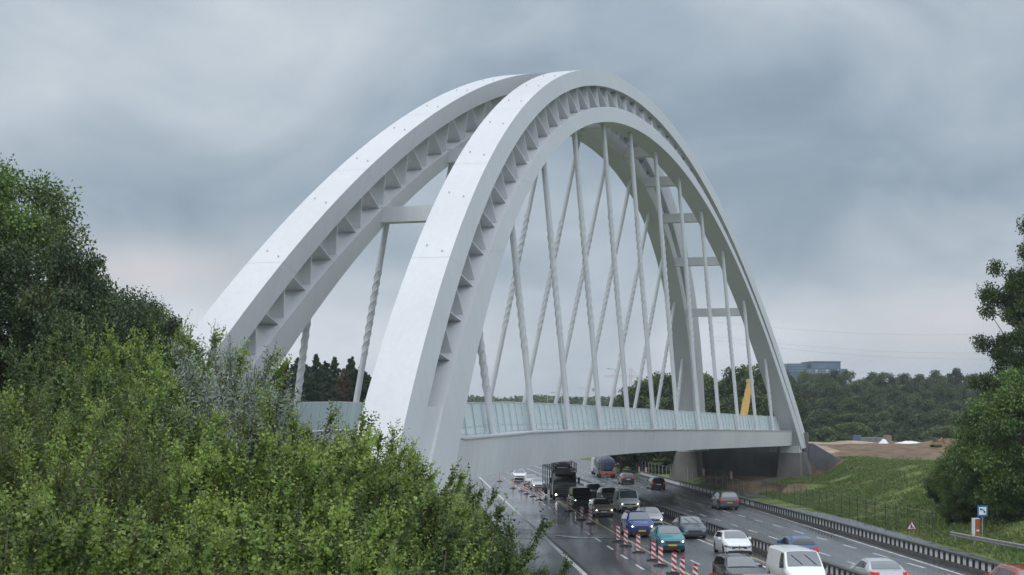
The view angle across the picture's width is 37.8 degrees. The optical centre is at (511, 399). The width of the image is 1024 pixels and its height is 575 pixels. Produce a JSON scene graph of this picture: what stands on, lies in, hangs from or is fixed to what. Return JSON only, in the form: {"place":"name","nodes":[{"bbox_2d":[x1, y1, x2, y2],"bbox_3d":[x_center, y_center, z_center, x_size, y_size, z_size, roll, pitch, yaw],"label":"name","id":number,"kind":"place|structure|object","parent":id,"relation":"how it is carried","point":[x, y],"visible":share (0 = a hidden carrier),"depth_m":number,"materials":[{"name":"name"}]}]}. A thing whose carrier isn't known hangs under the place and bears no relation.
{"place":"outdoors","nodes":[
{"label":"outdoors","id":0,"kind":"place"},
{"bbox_2d":[0,0,1023,398],"label":"sky","id":1,"kind":"structure","parent":0,"point":[863,160],"materials":[{"name":"grey"}]},
{"bbox_2d":[450,437,1023,574],"bbox_3d":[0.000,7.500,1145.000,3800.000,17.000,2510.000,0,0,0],"label":"ground","id":2,"kind":"structure","parent":0,"point":[890,450],"depth_m":178.31,"materials":[{"name":"green plant"}]},
{"bbox_2d":[0,242,48,393],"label":"broadleaf tree","id":3,"kind":"object","parent":2,"relation":"on","point":[1,324],"visible":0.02,"depth_m":63.94,"materials":[{"name":"green plant"}]},
{"bbox_2d":[2,340,82,453],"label":"leafy shrub","id":4,"kind":"object","parent":2,"relation":"on","point":[42,366],"visible":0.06,"depth_m":39.79,"materials":[{"name":"green plant"}]},
{"bbox_2d":[0,356,88,495],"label":"willow shrub","id":5,"kind":"object","parent":2,"relation":"on","point":[35,409],"visible":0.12,"depth_m":26.52,"materials":[{"name":"green plant"}]},
{"bbox_2d":[0,152,96,393],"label":"broadleaf tree","id":6,"kind":"object","parent":2,"relation":"on","point":[13,223],"visible":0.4,"depth_m":69.15,"materials":[{"name":"green plant"}]},
{"bbox_2d":[0,470,102,574],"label":"leafy shrub","id":7,"kind":"object","parent":2,"relation":"on","point":[11,502],"visible":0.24,"depth_m":14.17,"materials":[{"name":"green plant"}]},
{"bbox_2d":[0,364,102,469],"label":"leafy shrub","id":8,"kind":"object","parent":2,"relation":"on","point":[22,402],"visible":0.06,"depth_m":35.51,"materials":[{"name":"green plant"}]},
{"bbox_2d":[0,317,116,435],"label":"leafy shrub","id":9,"kind":"object","parent":2,"relation":"on","point":[56,346],"visible":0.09,"depth_m":38.80,"materials":[{"name":"green plant"}]},
{"bbox_2d":[0,237,129,396],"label":"tree","id":10,"kind":"object","parent":2,"relation":"on","point":[28,308],"visible":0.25,"depth_m":60.97,"materials":[{"name":"green plant"}]},
{"bbox_2d":[0,231,131,393],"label":"broadleaf tree","id":11,"kind":"object","parent":2,"relation":"on","point":[8,277],"visible":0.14,"depth_m":62.96,"materials":[{"name":"green plant"}]},
{"bbox_2d":[1,379,152,517],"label":"leafy shrub","id":12,"kind":"object","parent":2,"relation":"on","point":[14,407],"visible":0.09,"depth_m":25.00,"materials":[{"name":"green plant"}]},
{"bbox_2d":[22,265,134,356],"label":"tree","id":13,"kind":"object","parent":2,"relation":"on","point":[99,287],"visible":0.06,"depth_m":65.72,"materials":[{"name":"green plant"}]},
{"bbox_2d":[0,467,161,574],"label":"leafy shrub","id":14,"kind":"object","parent":2,"relation":"on","point":[47,538],"visible":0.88,"depth_m":12.40,"materials":[{"name":"green plant"}]},
{"bbox_2d":[6,305,157,426],"bbox_3d":[-12.367,0.821,41.880,5.011,6.901,5.643,0,0,-38],"label":"leafy shrub","id":15,"kind":"object","parent":2,"relation":"on","point":[149,331],"visible":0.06,"depth_m":41.20,"materials":[{"name":"green plant"}]},
{"bbox_2d":[0,502,193,574],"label":"leafy shrub","id":16,"kind":"object","parent":2,"relation":"on","point":[132,544],"visible":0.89,"depth_m":11.54,"materials":[{"name":"green plant"}]},
{"bbox_2d":[11,357,197,473],"bbox_3d":[-10.111,1.476,35.864,5.643,5.284,5.011,0,0,43],"label":"leafy shrub","id":17,"kind":"object","parent":2,"relation":"on","point":[98,377],"visible":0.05,"depth_m":35.27,"materials":[{"name":"green plant"}]},
{"bbox_2d":[0,353,209,574],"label":"willow shrub","id":18,"kind":"object","parent":2,"relation":"on","point":[140,475],"visible":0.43,"depth_m":17.73,"materials":[{"name":"green plant"}]},
{"bbox_2d":[3,391,220,565],"bbox_3d":[-5.577,1.794,19.461,3.356,3.820,2.955,0,0,42],"label":"leafy shrub","id":19,"kind":"object","parent":2,"relation":"on","point":[94,424],"visible":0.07,"depth_m":19.35,"materials":[{"name":"green plant"}]},
{"bbox_2d":[14,390,216,521],"bbox_3d":[-7.111,1.861,27.058,3.597,4.051,3.674,0,0,20],"label":"leafy shrub","id":20,"kind":"object","parent":2,"relation":"on","point":[174,431],"visible":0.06,"depth_m":26.78,"materials":[{"name":"green plant"}]},
{"bbox_2d":[1,488,240,574],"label":"leafy shrub","id":21,"kind":"object","parent":2,"relation":"on","point":[144,536],"visible":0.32,"depth_m":14.71,"materials":[{"name":"green plant"}]},
{"bbox_2d":[44,309,203,418],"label":"leafy shrub","id":22,"kind":"object","parent":2,"relation":"on","point":[122,360],"visible":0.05,"depth_m":42.15,"materials":[{"name":"green plant"}]},
{"bbox_2d":[39,291,212,409],"bbox_3d":[-15.761,0.488,59.647,7.064,9.560,7.014,0,0,27],"label":"broadleaf tree","id":23,"kind":"object","parent":2,"relation":"on","point":[126,323],"visible":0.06,"depth_m":59.01,"materials":[{"name":"green plant"}]},
{"bbox_2d":[54,358,204,475],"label":"leafy shrub","id":24,"kind":"object","parent":2,"relation":"on","point":[122,416],"visible":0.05,"depth_m":34.41,"materials":[{"name":"green plant"}]},
{"bbox_2d":[89,278,173,394],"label":"broadleaf tree","id":25,"kind":"object","parent":2,"relation":"on","point":[142,299],"visible":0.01,"depth_m":67.75,"materials":[{"name":"green plant"}]},
{"bbox_2d":[65,312,226,417],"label":"leafy shrub","id":26,"kind":"object","parent":2,"relation":"on","point":[111,356],"visible":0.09,"depth_m":40.23,"materials":[{"name":"green plant"}]},
{"bbox_2d":[21,421,289,574],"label":"leafy shrub","id":27,"kind":"object","parent":2,"relation":"on","point":[262,446],"visible":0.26,"depth_m":18.65,"materials":[{"name":"green plant"}]},
{"bbox_2d":[48,396,271,519],"bbox_3d":[-6.463,1.923,28.292,3.768,3.986,3.798,0,0,22],"label":"leafy shrub","id":28,"kind":"object","parent":2,"relation":"on","point":[219,419],"visible":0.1,"depth_m":27.43,"materials":[{"name":"green plant"}]},
{"bbox_2d":[140,291,207,387],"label":"broadleaf tree","id":29,"kind":"object","parent":2,"relation":"on","point":[161,312],"visible":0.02,"depth_m":71.73,"materials":[{"name":"green plant"}]},
{"bbox_2d":[116,375,245,485],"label":"leafy shrub","id":30,"kind":"object","parent":2,"relation":"on","point":[166,413],"visible":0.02,"depth_m":32.16,"materials":[{"name":"green plant"}]},
{"bbox_2d":[152,314,213,397],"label":"tree","id":31,"kind":"object","parent":2,"relation":"on","point":[171,326],"visible":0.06,"depth_m":69.75,"materials":[{"name":"green plant"}]},
{"bbox_2d":[46,485,327,574],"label":"leafy shrub","id":32,"kind":"object","parent":2,"relation":"on","point":[115,563],"visible":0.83,"depth_m":12.66,"materials":[{"name":"green plant"}]},
{"bbox_2d":[85,339,292,447],"bbox_3d":[-8.235,1.305,37.625,4.515,5.725,4.550,0,0,36],"label":"leafy shrub","id":33,"kind":"object","parent":2,"relation":"on","point":[159,378],"visible":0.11,"depth_m":38.22,"materials":[{"name":"green plant"}]},
{"bbox_2d":[103,423,324,574],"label":"leafy shrub","id":34,"kind":"object","parent":2,"relation":"on","point":[279,467],"visible":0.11,"depth_m":19.34,"materials":[{"name":"green plant"}]},
{"bbox_2d":[161,323,288,441],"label":"silver shrub","id":35,"kind":"object","parent":2,"relation":"on","point":[225,373],"visible":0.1,"depth_m":33.73,"materials":[{"name":"grey plant"}]},
{"bbox_2d":[179,373,337,469],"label":"silver shrub","id":36,"kind":"object","parent":2,"relation":"on","point":[252,422],"visible":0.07,"depth_m":30.47,"materials":[{"name":"grey plant"}]},
{"bbox_2d":[148,427,379,573],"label":"leafy shrub","id":37,"kind":"object","parent":2,"relation":"on","point":[321,511],"visible":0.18,"depth_m":19.62,"materials":[{"name":"green plant"}]},
{"bbox_2d":[207,398,344,516],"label":"leafy shrub","id":38,"kind":"object","parent":2,"relation":"on","point":[329,420],"visible":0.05,"depth_m":29.79,"materials":[{"name":"green plant"}]},
{"bbox_2d":[162,486,405,574],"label":"leafy shrub","id":39,"kind":"object","parent":2,"relation":"on","point":[371,537],"visible":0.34,"depth_m":14.48,"materials":[{"name":"green plant"}]},
{"bbox_2d":[200,414,398,571],"bbox_3d":[-2.841,1.967,20.638,3.194,3.522,3.128,0,0,37],"label":"leafy shrub","id":40,"kind":"object","parent":2,"relation":"on","point":[235,466],"visible":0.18,"depth_m":20.18,"materials":[{"name":"green plant"}]},
{"bbox_2d":[300,377,322,420],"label":"spruce tree","id":41,"kind":"object","parent":2,"relation":"on","point":[310,392],"visible":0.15,"depth_m":194.57,"materials":[{"name":"green plant"}]},
{"bbox_2d":[307,353,325,399],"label":"spruce tree","id":42,"kind":"object","parent":2,"relation":"on","point":[315,372],"visible":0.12,"depth_m":204.61,"materials":[{"name":"green plant"}]},
{"bbox_2d":[214,482,435,574],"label":"leafy shrub","id":43,"kind":"object","parent":2,"relation":"on","point":[324,554],"visible":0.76,"depth_m":13.43,"materials":[{"name":"green plant"}]},
{"bbox_2d":[237,382,412,507],"bbox_3d":[-3.788,1.802,29.942,3.794,4.318,3.340,0,0,-7],"label":"leafy shrub","id":44,"kind":"object","parent":2,"relation":"on","point":[266,411],"visible":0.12,"depth_m":28.92,"materials":[{"name":"green plant"}]},
{"bbox_2d":[319,374,339,421],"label":"spruce tree","id":45,"kind":"object","parent":2,"relation":"on","point":[330,393],"visible":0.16,"depth_m":194.71,"materials":[{"name":"green plant"}]},
{"bbox_2d":[244,446,466,573],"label":"leafy shrub","id":46,"kind":"object","parent":2,"relation":"on","point":[431,506],"visible":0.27,"depth_m":20.98,"materials":[{"name":"green plant"}]},
{"bbox_2d":[252,510,480,574],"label":"leafy shrub","id":47,"kind":"object","parent":2,"relation":"on","point":[362,569],"visible":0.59,"depth_m":13.04,"materials":[{"name":"green plant"}]},
{"bbox_2d":[297,414,440,509],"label":"leafy shrub","id":48,"kind":"object","parent":2,"relation":"on","point":[392,444],"visible":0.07,"depth_m":30.70,"materials":[{"name":"green plant"}]},
{"bbox_2d":[272,489,516,574],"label":"leafy shrub","id":49,"kind":"object","parent":2,"relation":"on","point":[443,556],"visible":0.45,"depth_m":16.07,"materials":[{"name":"green plant"}]},
{"bbox_2d":[338,456,504,574],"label":"leafy shrub","id":50,"kind":"object","parent":2,"relation":"on","point":[447,490],"visible":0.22,"depth_m":21.27,"materials":[{"name":"green plant"}]},
{"bbox_2d":[355,509,496,574],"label":"leafy shrub","id":51,"kind":"object","parent":2,"relation":"on","point":[419,559],"visible":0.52,"depth_m":20.13,"materials":[{"name":"green plant"}]},
{"bbox_2d":[362,480,541,574],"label":"leafy shrub","id":52,"kind":"object","parent":2,"relation":"on","point":[526,559],"visible":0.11,"depth_m":23.39,"materials":[{"name":"green plant"}]},
{"bbox_2d":[421,465,487,572],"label":"leafy shrub","id":53,"kind":"object","parent":2,"relation":"on","point":[463,513],"visible":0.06,"depth_m":33.49,"materials":[{"name":"green plant"}]},
{"bbox_2d":[433,473,522,558],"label":"leafy shrub","id":54,"kind":"object","parent":2,"relation":"on","point":[472,500],"visible":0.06,"depth_m":34.15,"materials":[{"name":"green plant"}]},
{"bbox_2d":[439,505,556,574],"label":"leafy shrub","id":55,"kind":"object","parent":2,"relation":"on","point":[542,525],"visible":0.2,"depth_m":24.12,"materials":[{"name":"green plant"}]},
{"bbox_2d":[453,500,549,574],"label":"leafy shrub","id":56,"kind":"object","parent":2,"relation":"on","point":[524,549],"visible":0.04,"depth_m":34.83,"materials":[{"name":"green plant"}]},
{"bbox_2d":[467,394,620,405],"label":"distant wood","id":57,"kind":"object","parent":2,"relation":"on","point":[551,399],"visible":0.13,"depth_m":811.84,"materials":[{"name":"green plant"}]},
{"bbox_2d":[617,401,657,472],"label":"forest tree","id":58,"kind":"object","parent":2,"relation":"on","point":[631,460],"visible":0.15,"depth_m":249.46,"materials":[{"name":"green plant"}]},
{"bbox_2d":[622,378,660,470],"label":"forest tree","id":59,"kind":"object","parent":2,"relation":"on","point":[643,392],"visible":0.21,"depth_m":260.29,"materials":[{"name":"green plant"}]},
{"bbox_2d":[632,396,675,472],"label":"forest tree","id":60,"kind":"object","parent":2,"relation":"on","point":[666,403],"visible":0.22,"depth_m":246.99,"materials":[{"name":"green plant"}]},
{"bbox_2d":[643,373,672,452],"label":"forest tree","id":61,"kind":"object","parent":2,"relation":"on","point":[667,391],"visible":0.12,"depth_m":260.59,"materials":[{"name":"green plant"}]},
{"bbox_2d":[463,459,977,574],"bbox_3d":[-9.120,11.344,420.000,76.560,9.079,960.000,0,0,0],"label":"motorway","id":62,"kind":"structure","parent":2,"relation":"on","point":[594,557],"depth_m":109.09,"materials":[{"name":"asphalt"}]},
{"bbox_2d":[542,460,579,499],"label":"car transporter","id":63,"kind":"object","parent":62,"relation":"on","point":[562,480],"visible":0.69,"depth_m":157.20,"materials":[{"name":"black paint"}]},
{"bbox_2d":[502,486,655,574],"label":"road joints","id":64,"kind":"object","parent":62,"relation":"on","point":[573,559],"visible":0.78,"depth_m":104.19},
{"bbox_2d":[568,486,592,507],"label":"delivery van","id":65,"kind":"object","parent":62,"relation":"on","point":[578,496],"visible":0.84,"depth_m":142.56,"materials":[{"name":"black paint"}]},
{"bbox_2d":[588,498,613,516],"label":"estate car","id":66,"kind":"object","parent":62,"relation":"on","point":[600,506],"visible":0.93,"depth_m":129.24,"materials":[{"name":"beige paint"}]},
{"bbox_2d":[591,456,615,477],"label":"tank lorry","id":67,"kind":"object","parent":62,"relation":"on","point":[602,465],"visible":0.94,"depth_m":224.80,"materials":[{"name":"grey paint"}]},
{"bbox_2d":[613,489,640,511],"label":"minibus","id":68,"kind":"object","parent":62,"relation":"on","point":[626,499],"visible":0.91,"depth_m":136.00,"materials":[{"name":"white paint"}]},
{"bbox_2d":[621,510,653,536],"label":"off road car","id":69,"kind":"object","parent":62,"relation":"on","point":[637,522],"visible":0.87,"depth_m":105.88,"materials":[{"name":"blue paint"}]},
{"bbox_2d":[636,507,663,525],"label":"family car","id":70,"kind":"object","parent":62,"relation":"on","point":[655,513],"visible":0.56,"depth_m":115.04,"materials":[{"name":"silver paint"}]},
{"bbox_2d":[649,525,685,551],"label":"compact car","id":71,"kind":"object","parent":62,"relation":"on","point":[669,537],"visible":0.94,"depth_m":93.07,"materials":[{"name":"teal paint"}]},
{"bbox_2d":[672,516,706,537],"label":"saloon car","id":72,"kind":"object","parent":62,"relation":"on","point":[691,525],"visible":0.88,"depth_m":104.46,"materials":[{"name":"paint"}]},
{"bbox_2d":[479,466,962,574],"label":"road markings","id":73,"kind":"object","parent":62,"relation":"on","point":[580,570],"visible":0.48,"depth_m":105.11,"materials":[{"name":"white paint"}]},
{"bbox_2d":[576,477,866,574],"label":"safety barrier","id":74,"kind":"object","parent":62,"relation":"on","point":[760,545],"visible":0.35,"depth_m":96.19,"materials":[{"name":"metal"}]},
{"bbox_2d":[711,490,738,509],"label":"off road car","id":75,"kind":"object","parent":62,"relation":"on","point":[724,499],"visible":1,"depth_m":139.55,"materials":[{"name":"paint"}]},
{"bbox_2d":[713,530,751,555],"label":"hatchback car","id":76,"kind":"object","parent":62,"relation":"on","point":[731,541],"visible":0.94,"depth_m":90.43,"materials":[{"name":"white paint"}]},
{"bbox_2d":[712,553,762,574],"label":"estate car","id":77,"kind":"object","parent":62,"relation":"on","point":[732,564],"visible":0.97,"depth_m":72.71,"materials":[{"name":"black paint"}]},
{"bbox_2d":[766,545,826,574],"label":"delivery van","id":78,"kind":"object","parent":62,"relation":"on","point":[790,560],"visible":0.99,"depth_m":70.66,"materials":[{"name":"white paint"}]},
{"bbox_2d":[776,535,818,553],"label":"hatchback car","id":79,"kind":"object","parent":62,"relation":"on","point":[805,541],"visible":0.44,"depth_m":85.92,"materials":[{"name":"blue paint"}]},
{"bbox_2d":[640,471,999,574],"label":"safety barrier","id":80,"kind":"object","parent":62,"relation":"on","point":[969,563],"visible":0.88,"depth_m":101.05,"materials":[{"name":"metal"}]},
{"bbox_2d":[849,558,908,574],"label":"saloon car","id":81,"kind":"object","parent":62,"relation":"on","point":[878,566],"visible":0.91,"depth_m":71.14,"materials":[{"name":"silver paint"}]},
{"bbox_2d":[710,366,761,412],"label":"forest tree","id":82,"kind":"object","parent":2,"relation":"on","point":[726,388],"visible":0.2,"depth_m":264.93,"materials":[{"name":"green plant"}]},
{"bbox_2d":[722,395,761,430],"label":"forest tree","id":83,"kind":"object","parent":2,"relation":"on","point":[730,408],"visible":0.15,"depth_m":249.02,"materials":[{"name":"green plant"}]},
{"bbox_2d":[669,433,841,481],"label":"abutment","id":84,"kind":"object","parent":2,"relation":"on","point":[782,461],"visible":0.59,"depth_m":203.14,"materials":[{"name":"grey concrete"}]},
{"bbox_2d":[191,69,805,497],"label":"arch bridge","id":85,"kind":"structure","parent":84,"relation":"on","point":[491,143],"depth_m":96.97,"materials":[{"name":"white paint"}]},
{"bbox_2d":[791,384,810,430],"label":"forest tree","id":86,"kind":"object","parent":2,"relation":"on","point":[801,409],"visible":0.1,"depth_m":287.83,"materials":[{"name":"green plant"}]},
{"bbox_2d":[804,382,836,401],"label":"forest tree","id":87,"kind":"object","parent":2,"relation":"on","point":[818,387],"visible":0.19,"depth_m":443.66,"materials":[{"name":"green plant"}]},
{"bbox_2d":[807,409,848,441],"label":"forest tree","id":88,"kind":"object","parent":2,"relation":"on","point":[821,416],"visible":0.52,"depth_m":360.59,"materials":[{"name":"green plant"}]},
{"bbox_2d":[766,481,932,537],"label":"wire fence","id":89,"kind":"object","parent":2,"relation":"on","point":[856,508],"visible":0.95,"depth_m":125.65,"materials":[{"name":"metal"}]},
{"bbox_2d":[825,421,877,441],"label":"forest tree","id":90,"kind":"object","parent":2,"relation":"on","point":[855,427],"visible":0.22,"depth_m":332.39,"materials":[{"name":"green plant"}]},
{"bbox_2d":[836,395,877,424],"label":"forest tree","id":91,"kind":"object","parent":2,"relation":"on","point":[859,403],"visible":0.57,"depth_m":399.77,"materials":[{"name":"green plant"}]},
{"bbox_2d":[757,455,1023,563],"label":"grass","id":92,"kind":"structure","parent":2,"relation":"on","point":[941,531],"depth_m":138.45,"materials":[{"name":"green plant"}]},
{"bbox_2d":[776,505,1004,563],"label":"service path","id":93,"kind":"structure","parent":2,"relation":"on","point":[859,524],"depth_m":113.01,"materials":[{"name":"concrete"}]},
{"bbox_2d":[878,428,919,441],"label":"forest tree","id":94,"kind":"object","parent":2,"relation":"on","point":[904,435],"visible":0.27,"depth_m":331.30,"materials":[{"name":"green plant"}]},
{"bbox_2d":[888,408,921,438],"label":"forest tree","id":95,"kind":"object","parent":2,"relation":"on","point":[910,420],"visible":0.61,"depth_m":361.75,"materials":[{"name":"green plant"}]},
{"bbox_2d":[909,397,936,436],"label":"forest tree","id":96,"kind":"object","parent":2,"relation":"on","point":[927,406],"visible":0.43,"depth_m":397.74,"materials":[{"name":"green plant"}]},
{"bbox_2d":[920,467,951,502],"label":"broadleaf tree","id":97,"kind":"object","parent":2,"relation":"on","point":[927,482],"visible":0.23,"depth_m":125.91,"materials":[{"name":"green plant"}]},
{"bbox_2d":[928,409,953,430],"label":"forest tree","id":98,"kind":"object","parent":2,"relation":"on","point":[943,415],"visible":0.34,"depth_m":372.35,"materials":[{"name":"green plant"}]},
{"bbox_2d":[929,445,961,511],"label":"broadleaf tree","id":99,"kind":"object","parent":2,"relation":"on","point":[942,478],"visible":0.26,"depth_m":117.85,"materials":[{"name":"green plant"}]},
{"bbox_2d":[933,490,976,523],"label":"broadleaf tree","id":100,"kind":"object","parent":2,"relation":"on","point":[959,501],"visible":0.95,"depth_m":111.44,"materials":[{"name":"green plant"}]},
{"bbox_2d":[939,403,1021,515],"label":"broadleaf tree","id":101,"kind":"object","parent":2,"relation":"on","point":[968,442],"visible":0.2,"depth_m":109.58,"materials":[{"name":"green plant"}]},
{"bbox_2d":[943,365,1023,521],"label":"broadleaf tree","id":102,"kind":"object","parent":2,"relation":"on","point":[996,429],"visible":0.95,"depth_m":104.82,"materials":[{"name":"green plant"}]},
{"bbox_2d":[950,531,1023,548],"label":"guardrail","id":103,"kind":"object","parent":2,"relation":"on","point":[991,541],"visible":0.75,"depth_m":94.85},
{"bbox_2d":[965,214,1023,442],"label":"broadleaf tree","id":104,"kind":"object","parent":2,"relation":"on","point":[1002,352],"visible":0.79,"depth_m":111.87,"materials":[{"name":"green plant"}]},
{"bbox_2d":[967,462,1023,522],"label":"broadleaf tree","id":105,"kind":"object","parent":2,"relation":"on","point":[1006,509],"visible":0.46,"depth_m":105.25,"materials":[{"name":"green plant"}]},
{"bbox_2d":[784,361,846,384],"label":"office building","id":106,"kind":"structure","parent":0,"point":[810,367],"depth_m":885.00,"materials":[{"name":"glass"}]},
{"bbox_2d":[985,563,1023,574],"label":"off road car","id":107,"kind":"object","parent":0,"point":[1009,569],"visible":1,"depth_m":65.83,"materials":[{"name":"red paint"}]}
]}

